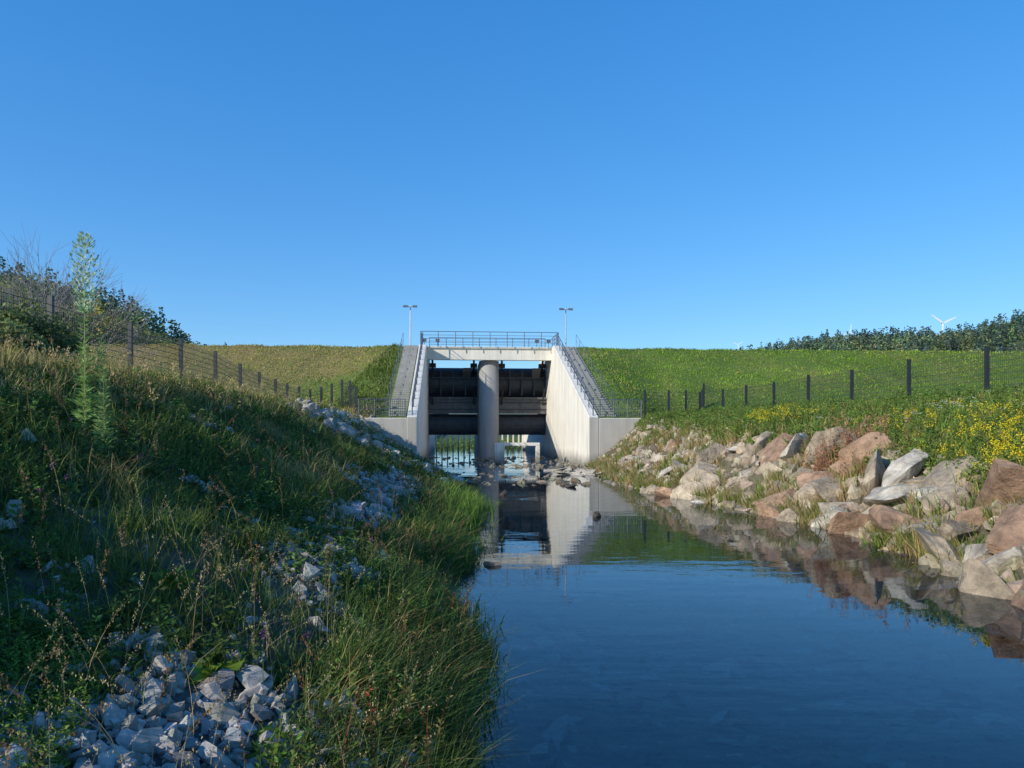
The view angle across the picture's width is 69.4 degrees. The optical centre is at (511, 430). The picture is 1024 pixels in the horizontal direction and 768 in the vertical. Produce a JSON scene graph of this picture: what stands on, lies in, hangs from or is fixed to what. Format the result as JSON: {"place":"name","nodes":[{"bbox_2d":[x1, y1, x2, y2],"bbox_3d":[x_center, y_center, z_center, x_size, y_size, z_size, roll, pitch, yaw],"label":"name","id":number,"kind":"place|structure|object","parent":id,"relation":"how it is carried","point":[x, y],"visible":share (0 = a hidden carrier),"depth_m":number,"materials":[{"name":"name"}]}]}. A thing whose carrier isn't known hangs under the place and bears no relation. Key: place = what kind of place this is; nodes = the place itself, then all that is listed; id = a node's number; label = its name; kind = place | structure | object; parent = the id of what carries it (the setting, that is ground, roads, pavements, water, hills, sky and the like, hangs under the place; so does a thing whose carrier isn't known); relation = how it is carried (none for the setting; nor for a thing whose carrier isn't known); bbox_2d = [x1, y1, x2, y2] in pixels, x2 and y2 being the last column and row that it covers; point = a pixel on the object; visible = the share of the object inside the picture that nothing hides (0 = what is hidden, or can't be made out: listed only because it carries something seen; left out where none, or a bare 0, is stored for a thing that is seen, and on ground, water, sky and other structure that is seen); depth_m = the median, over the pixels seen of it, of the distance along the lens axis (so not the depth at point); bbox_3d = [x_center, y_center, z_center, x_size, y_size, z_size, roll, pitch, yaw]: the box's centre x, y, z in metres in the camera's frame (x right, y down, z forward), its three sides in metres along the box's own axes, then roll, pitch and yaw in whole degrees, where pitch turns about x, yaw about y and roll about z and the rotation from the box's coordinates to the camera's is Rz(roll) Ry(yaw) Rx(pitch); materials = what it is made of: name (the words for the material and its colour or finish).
{"place":"outdoors","nodes":[
{"label":"outdoors","id":0,"kind":"place"},
{"bbox_2d":[0,331,1023,767],"bbox_3d":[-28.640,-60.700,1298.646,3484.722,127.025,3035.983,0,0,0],"label":"ground","id":1,"kind":"structure","parent":0,"point":[682,745],"depth_m":8.84,"materials":[{"name":"green plant"}]},
{"bbox_2d":[0,284,25,312],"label":"hedge shrub","id":2,"kind":"object","parent":1,"relation":"on","point":[8,301],"visible":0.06,"depth_m":24.27,"materials":[{"name":"green plant"}]},
{"bbox_2d":[0,276,37,304],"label":"deciduous tree","id":3,"kind":"object","parent":1,"relation":"on","point":[7,285],"depth_m":79.34,"materials":[{"name":"green plant"}]},
{"bbox_2d":[0,273,58,325],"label":"hedge shrub","id":4,"kind":"object","parent":1,"relation":"on","point":[18,292],"visible":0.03,"depth_m":27.09,"materials":[{"name":"green plant"}]},
{"bbox_2d":[0,317,68,360],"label":"hedge shrub","id":5,"kind":"object","parent":1,"relation":"on","point":[14,331],"visible":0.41,"depth_m":14.71,"materials":[{"name":"green plant"}]},
{"bbox_2d":[0,282,68,336],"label":"hedge shrub","id":6,"kind":"object","parent":1,"relation":"on","point":[27,303],"visible":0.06,"depth_m":29.39,"materials":[{"name":"green plant"}]},
{"bbox_2d":[0,296,78,355],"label":"hedge shrub","id":7,"kind":"object","parent":1,"relation":"on","point":[22,316],"visible":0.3,"depth_m":16.61,"materials":[{"name":"green plant"}]},
{"bbox_2d":[26,293,70,352],"bbox_3d":[-20.504,-3.835,31.008,4.013,4.078,3.435,0,0,0],"label":"hedge shrub","id":8,"kind":"object","parent":1,"relation":"on","point":[40,310],"visible":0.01,"depth_m":31.33,"materials":[{"name":"green plant"}]},
{"bbox_2d":[19,318,90,359],"bbox_3d":[-11.608,-2.096,17.358,2.554,1.383,2.907,0,0,0],"label":"hedge shrub","id":9,"kind":"object","parent":1,"relation":"on","point":[74,337],"visible":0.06,"depth_m":17.80,"materials":[{"name":"green plant"}]},
{"bbox_2d":[37,298,79,322],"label":"deciduous tree","id":10,"kind":"object","parent":1,"relation":"on","point":[66,312],"depth_m":89.70,"materials":[{"name":"green plant"}]},
{"bbox_2d":[45,304,108,343],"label":"deciduous tree","id":11,"kind":"object","parent":1,"relation":"on","point":[85,326],"visible":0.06,"depth_m":81.92,"materials":[{"name":"green plant"}]},
{"bbox_2d":[0,226,173,372],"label":"bare shrub","id":12,"kind":"object","parent":1,"relation":"on","point":[64,285],"visible":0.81,"depth_m":24.73,"materials":[{"name":"green plant"}]},
{"bbox_2d":[58,298,119,343],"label":"deciduous tree","id":13,"kind":"object","parent":1,"relation":"on","point":[76,315],"depth_m":91.04,"materials":[{"name":"green plant"}]},
{"bbox_2d":[65,230,117,458],"bbox_3d":[-4.543,-0.904,7.986,0.507,2.517,0.866,0,0,-31],"label":"tall horseweed","id":14,"kind":"object","parent":1,"relation":"on","point":[84,416],"visible":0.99,"depth_m":7.99,"materials":[{"name":"green plant"}]},
{"bbox_2d":[74,299,127,344],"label":"deciduous tree","id":15,"kind":"object","parent":1,"relation":"on","point":[103,331],"visible":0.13,"depth_m":83.72,"materials":[{"name":"green plant"}]},
{"bbox_2d":[79,312,145,344],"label":"deciduous tree","id":16,"kind":"object","parent":1,"relation":"on","point":[122,342],"visible":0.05,"depth_m":87.33,"materials":[{"name":"green plant"}]},
{"bbox_2d":[95,312,139,344],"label":"deciduous tree","id":17,"kind":"object","parent":1,"relation":"on","point":[122,327],"visible":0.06,"depth_m":95.24,"materials":[{"name":"green plant"}]},
{"bbox_2d":[117,323,156,344],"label":"deciduous tree","id":18,"kind":"object","parent":1,"relation":"on","point":[142,335],"visible":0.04,"depth_m":97.17,"materials":[{"name":"green plant"}]},
{"bbox_2d":[133,329,161,343],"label":"deciduous tree","id":19,"kind":"object","parent":1,"relation":"on","point":[146,332],"visible":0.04,"depth_m":100.71,"materials":[{"name":"green plant"}]},
{"bbox_2d":[143,332,177,344],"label":"deciduous tree","id":20,"kind":"object","parent":1,"relation":"on","point":[161,337],"visible":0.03,"depth_m":106.97,"materials":[{"name":"green plant"}]},
{"bbox_2d":[0,287,356,413],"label":"fence","id":21,"kind":"object","parent":1,"relation":"on","point":[50,312],"visible":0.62,"depth_m":28.60,"materials":[{"name":"metal"}]},
{"bbox_2d":[0,398,462,767],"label":"gravel stones","id":22,"kind":"object","parent":1,"relation":"on","point":[138,745],"visible":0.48,"depth_m":4.34,"materials":[{"name":"grey stone"}]},
{"bbox_2d":[27,370,440,638],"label":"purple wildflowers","id":23,"kind":"object","parent":1,"relation":"on","point":[39,489],"visible":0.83,"depth_m":6.12,"materials":[{"name":"purple plant"}]},
{"bbox_2d":[0,327,471,767],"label":"dry seed stalks","id":24,"kind":"object","parent":1,"relation":"on","point":[7,746],"visible":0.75,"depth_m":4.94,"materials":[{"name":"plant"}]},
{"bbox_2d":[0,353,487,767],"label":"bank weeds","id":25,"kind":"object","parent":1,"relation":"on","point":[9,655],"visible":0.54,"depth_m":6.33,"materials":[{"name":"green plant"}]},
{"bbox_2d":[0,336,541,767],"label":"bank grass","id":26,"kind":"structure","parent":1,"relation":"on","point":[463,503],"depth_m":6.69,"materials":[{"name":"green plant"}]},
{"bbox_2d":[364,418,406,447],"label":"wing wall","id":27,"kind":"structure","parent":1,"relation":"on","point":[395,428],"depth_m":44.89,"materials":[{"name":"concrete"}]},
{"bbox_2d":[359,399,405,417],"bbox_3d":[-7.894,-1.362,45.029,2.856,1.225,0.065,0,0,-5],"label":"wing wall railing","id":28,"kind":"object","parent":27,"relation":"on","point":[390,408],"visible":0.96,"depth_m":45.05,"materials":[{"name":"metal"}]},
{"bbox_2d":[386,335,402,402],"bbox_3d":[-8.347,-4.506,53.199,0.034,7.212,15.639,0,0,-5],"label":"stair railing","id":29,"kind":"object","parent":1,"relation":"on","point":[388,394],"visible":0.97,"depth_m":52.63,"materials":[{"name":"metal"}]},
{"bbox_2d":[389,345,417,415],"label":"concrete stairs","id":30,"kind":"structure","parent":1,"relation":"on","point":[403,382],"depth_m":52.88,"materials":[{"name":"grey concrete"}]},
{"bbox_2d":[403,305,416,344],"bbox_3d":[-8.576,-8.720,62.330,1.180,3.840,0.400,0,0,-5],"label":"floodlight mast","id":31,"kind":"object","parent":1,"relation":"on","point":[413,306],"visible":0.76,"depth_m":62.37,"materials":[{"name":"metal"}]},
{"bbox_2d":[335,567,498,767],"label":"grass","id":32,"kind":"structure","parent":1,"relation":"on","point":[375,744],"depth_m":4.78,"materials":[{"name":"green plant"}]},
{"bbox_2d":[407,344,434,457],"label":"side wall","id":33,"kind":"structure","parent":1,"relation":"on","point":[420,440],"depth_m":53.27,"materials":[{"name":"concrete"}]},
{"bbox_2d":[412,332,422,414],"bbox_3d":[-6.740,-4.542,53.177,0.068,7.264,15.978,0,0,-5],"label":"wall railing","id":34,"kind":"object","parent":33,"relation":"attached to","point":[416,376],"depth_m":51.63,"materials":[{"name":"metal"}]},
{"bbox_2d":[428,360,477,434],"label":"sluice gate","id":35,"kind":"structure","parent":33,"relation":"attached to","point":[453,402],"depth_m":66.48,"materials":[{"name":"metal"}]},
{"bbox_2d":[435,436,521,447],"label":"upstream reeds","id":36,"kind":"object","parent":1,"relation":"on","point":[461,443],"visible":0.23,"depth_m":101.07,"materials":[{"name":"plant"}]},
{"bbox_2d":[436,435,524,449],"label":"trash rack","id":37,"kind":"object","parent":1,"relation":"on","point":[474,442],"visible":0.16,"depth_m":86.13,"materials":[{"name":"metal"}]},
{"bbox_2d":[475,360,498,456],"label":"pier","id":38,"kind":"structure","parent":1,"relation":"on","point":[486,437],"depth_m":63.50,"materials":[{"name":"grey concrete"}]},
{"bbox_2d":[427,346,550,360],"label":"bridge deck","id":39,"kind":"structure","parent":38,"relation":"on","point":[490,353],"depth_m":62.92,"materials":[{"name":"concrete"}]},
{"bbox_2d":[429,337,544,346],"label":"deck railing","id":40,"kind":"object","parent":39,"relation":"on","point":[479,344],"visible":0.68,"depth_m":66.46,"materials":[{"name":"metal"}]},
{"bbox_2d":[420,331,558,346],"bbox_3d":[-2.011,-7.740,64.290,11.668,1.280,3.978,0,0,-5],"label":"deck railing","id":41,"kind":"object","parent":39,"relation":"on","point":[472,342],"visible":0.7,"depth_m":62.32,"materials":[{"name":"metal"}]},
{"bbox_2d":[0,256,1023,351],"bbox_3d":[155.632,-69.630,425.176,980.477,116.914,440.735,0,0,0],"label":"distant forest","id":42,"kind":"object","parent":1,"relation":"on","point":[980,337],"visible":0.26,"depth_m":520.79,"materials":[{"name":"green plant"}]},
{"bbox_2d":[494,443,539,461],"bbox_3d":[0.371,1.675,53.947,3.300,1.650,0.900,0,0,-5],"label":"baffle frame","id":43,"kind":"object","parent":1,"relation":"on","point":[498,451],"visible":0.69,"depth_m":53.66,"materials":[{"name":"concrete"}]},
{"bbox_2d":[67,342,1023,415],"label":"grassy embankment","id":44,"kind":"structure","parent":1,"relation":"on","point":[373,366],"depth_m":58.62,"materials":[{"name":"green plant"}]},
{"bbox_2d":[522,346,598,464],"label":"side wall","id":45,"kind":"structure","parent":1,"relation":"on","point":[572,429],"depth_m":55.46,"materials":[{"name":"concrete"}]},
{"bbox_2d":[499,361,546,434],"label":"sluice gate","id":46,"kind":"structure","parent":45,"relation":"attached to","point":[522,403],"depth_m":66.97,"materials":[{"name":"metal"}]},
{"bbox_2d":[557,334,593,415],"bbox_3d":[4.424,-4.542,54.070,0.077,7.264,15.978,0,0,-5],"label":"wall railing","id":47,"kind":"object","parent":45,"relation":"on","point":[574,372],"depth_m":52.20,"materials":[{"name":"metal"}]},
{"bbox_2d":[559,308,572,346],"bbox_3d":[4.650,-8.720,63.789,1.180,3.840,0.400,0,0,-5],"label":"floodlight mast","id":48,"kind":"object","parent":1,"relation":"on","point":[565,309],"visible":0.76,"depth_m":63.83,"materials":[{"name":"metal"}]},
{"bbox_2d":[563,347,615,415],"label":"concrete stairs","id":49,"kind":"structure","parent":1,"relation":"on","point":[585,374],"depth_m":53.86,"materials":[{"name":"grey concrete"}]},
{"bbox_2d":[576,335,617,415],"bbox_3d":[6.007,-4.506,54.347,0.034,7.212,15.639,0,0,-5],"label":"stair railing","id":50,"kind":"object","parent":1,"relation":"on","point":[595,372],"visible":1,"depth_m":55.20,"materials":[{"name":"metal"}]},
{"bbox_2d":[599,418,640,456],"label":"wing wall","id":51,"kind":"structure","parent":1,"relation":"on","point":[612,431],"depth_m":45.96,"materials":[{"name":"concrete"}]},
{"bbox_2d":[599,399,641,417],"bbox_3d":[6.784,-1.362,46.203,2.706,1.225,0.065,0,0,-5],"label":"wing wall railing","id":52,"kind":"object","parent":51,"relation":"on","point":[619,407],"visible":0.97,"depth_m":46.20,"materials":[{"name":"metal"}]},
{"bbox_2d":[427,456,1023,767],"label":"streambed stones","id":53,"kind":"object","parent":1,"relation":"on","point":[557,732],"visible":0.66,"depth_m":9.12,"materials":[{"name":"grey stone"}]},
{"bbox_2d":[581,380,1023,582],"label":"meadow weeds","id":54,"kind":"object","parent":1,"relation":"on","point":[720,418],"visible":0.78,"depth_m":21.96,"materials":[{"name":"green plant"}]},
{"bbox_2d":[584,417,1023,611],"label":"riprap boulders","id":55,"kind":"object","parent":1,"relation":"on","point":[975,575],"visible":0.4,"depth_m":15.81,"materials":[{"name":"stone"}]},
{"bbox_2d":[644,344,1023,415],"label":"fence","id":56,"kind":"object","parent":1,"relation":"on","point":[702,397],"visible":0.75,"depth_m":33.00,"materials":[{"name":"metal"}]},
{"bbox_2d":[798,406,912,477],"bbox_3d":[8.971,0.282,19.638,2.139,2.038,3.704,0,0,0],"label":"reddish shrub","id":57,"kind":"object","parent":1,"relation":"on","point":[818,459],"visible":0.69,"depth_m":19.57,"materials":[{"name":"plant"}]},
{"bbox_2d":[733,398,1023,478],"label":"yellow wildflowers","id":58,"kind":"object","parent":1,"relation":"on","point":[992,442],"visible":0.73,"depth_m":16.10,"materials":[{"name":"yellow plant"}]},
{"bbox_2d":[815,390,1022,431],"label":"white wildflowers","id":59,"kind":"object","parent":1,"relation":"on","point":[939,409],"visible":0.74,"depth_m":20.03,"materials":[{"name":"plant"}]},
{"bbox_2d":[932,315,955,332],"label":"wind turbine","id":60,"kind":"object","parent":1,"relation":"on","point":[939,320],"visible":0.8,"depth_m":1497.39,"materials":[{"name":"white paint"}]},
{"bbox_2d":[0,0,1023,367],"label":"sky","id":61,"kind":"structure","parent":0,"point":[699,174],"materials":[{"name":"blue"}]},
{"bbox_2d":[427,446,811,530],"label":"stream water","id":62,"kind":"structure","parent":0,"point":[605,500],"depth_m":24.47,"materials":[{"name":"blue liquid"}]}
]}

